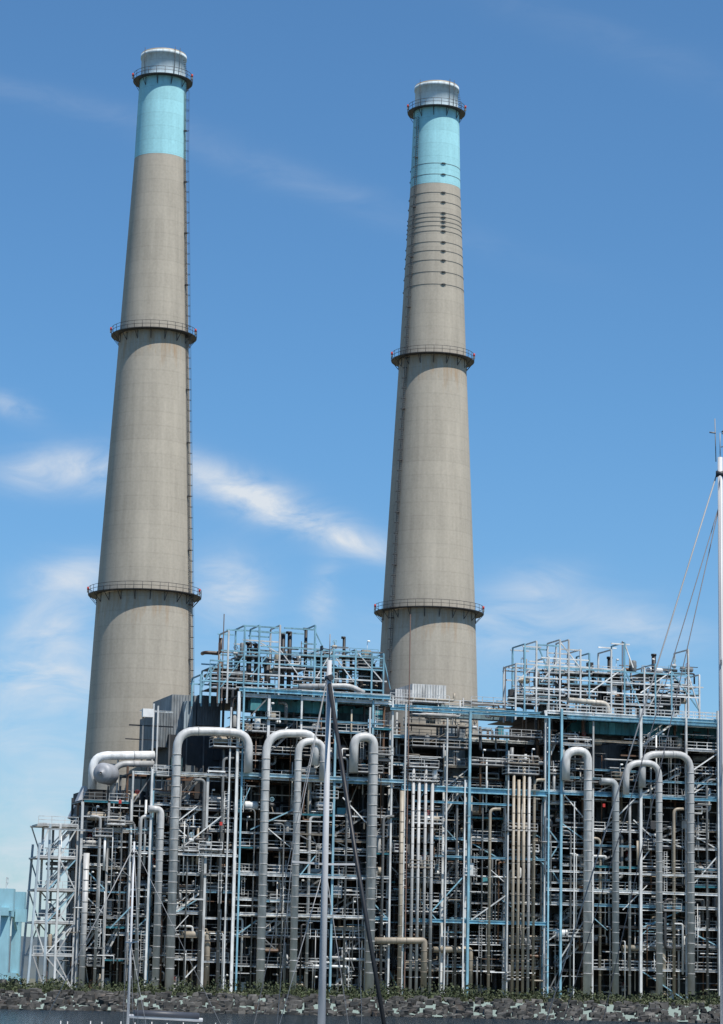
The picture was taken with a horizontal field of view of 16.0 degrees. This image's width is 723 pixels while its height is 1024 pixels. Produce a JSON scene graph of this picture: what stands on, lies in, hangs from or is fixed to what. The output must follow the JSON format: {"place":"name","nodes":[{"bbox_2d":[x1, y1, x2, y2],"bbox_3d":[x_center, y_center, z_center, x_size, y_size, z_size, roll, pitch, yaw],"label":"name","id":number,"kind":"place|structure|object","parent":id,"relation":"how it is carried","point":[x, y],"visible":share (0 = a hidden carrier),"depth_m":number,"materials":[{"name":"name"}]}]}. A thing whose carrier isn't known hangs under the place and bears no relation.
{"place":"outdoors","nodes":[
{"label":"outdoors","id":0,"kind":"place"},
{"bbox_2d":[0,1008,719,1023],"bbox_3d":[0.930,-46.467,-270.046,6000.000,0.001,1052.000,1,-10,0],"label":"harbor water","id":1,"kind":"structure","parent":0,"point":[18,1016],"depth_m":212.13,"materials":[{"name":"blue liquid"}]},
{"bbox_2d":[43,827,220,1023],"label":"sailboat","id":2,"kind":"object","parent":1,"relation":"on","point":[167,1015],"visible":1,"depth_m":88.74,"materials":[{"name":"paint"}]},
{"bbox_2d":[254,634,385,1023],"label":"sailboat","id":3,"kind":"object","parent":1,"relation":"on","point":[330,701],"visible":1,"depth_m":57.34,"materials":[{"name":"paint"}]},
{"bbox_2d":[0,988,719,1022],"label":"riprap bank","id":4,"kind":"structure","parent":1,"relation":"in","point":[196,1002],"depth_m":243.56,"materials":[{"name":"grey stone"}]},
{"bbox_2d":[545,419,722,1023],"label":"sailboat","id":5,"kind":"object","parent":1,"relation":"on","point":[719,475],"visible":1,"depth_m":60.23,"materials":[{"name":"paint"}]},
{"bbox_2d":[0,0,722,1021],"label":"sky","id":6,"kind":"structure","parent":0,"point":[591,131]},
{"bbox_2d":[8,978,717,1006],"bbox_3d":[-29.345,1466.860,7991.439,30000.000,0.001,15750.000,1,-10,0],"label":"ground","id":7,"kind":"structure","parent":0,"point":[31,980],"depth_m":357.67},
{"bbox_2d":[0,877,26,989],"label":"storage tank","id":8,"kind":"object","parent":7,"relation":"on","point":[13,905],"visible":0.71,"depth_m":259.24,"materials":[{"name":"metal"}]},
{"bbox_2d":[82,46,201,790],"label":"smokestack","id":9,"kind":"object","parent":7,"relation":"on","point":[144,596],"visible":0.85,"depth_m":405.52,"materials":[{"name":"concrete"}]},
{"bbox_2d":[0,973,719,1006],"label":"shoreline scrub","id":10,"kind":"object","parent":7,"relation":"on","point":[48,986],"visible":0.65,"depth_m":251.91,"materials":[{"name":"green plant"}]},
{"bbox_2d":[20,614,719,1000],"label":"power plant","id":11,"kind":"object","parent":7,"relation":"on","point":[476,856],"visible":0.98,"depth_m":378.98,"materials":[{"name":"paint"}]},
{"bbox_2d":[374,80,483,737],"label":"smokestack","id":12,"kind":"object","parent":7,"relation":"on","point":[429,579],"visible":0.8,"depth_m":418.66,"materials":[{"name":"concrete"}]}
]}

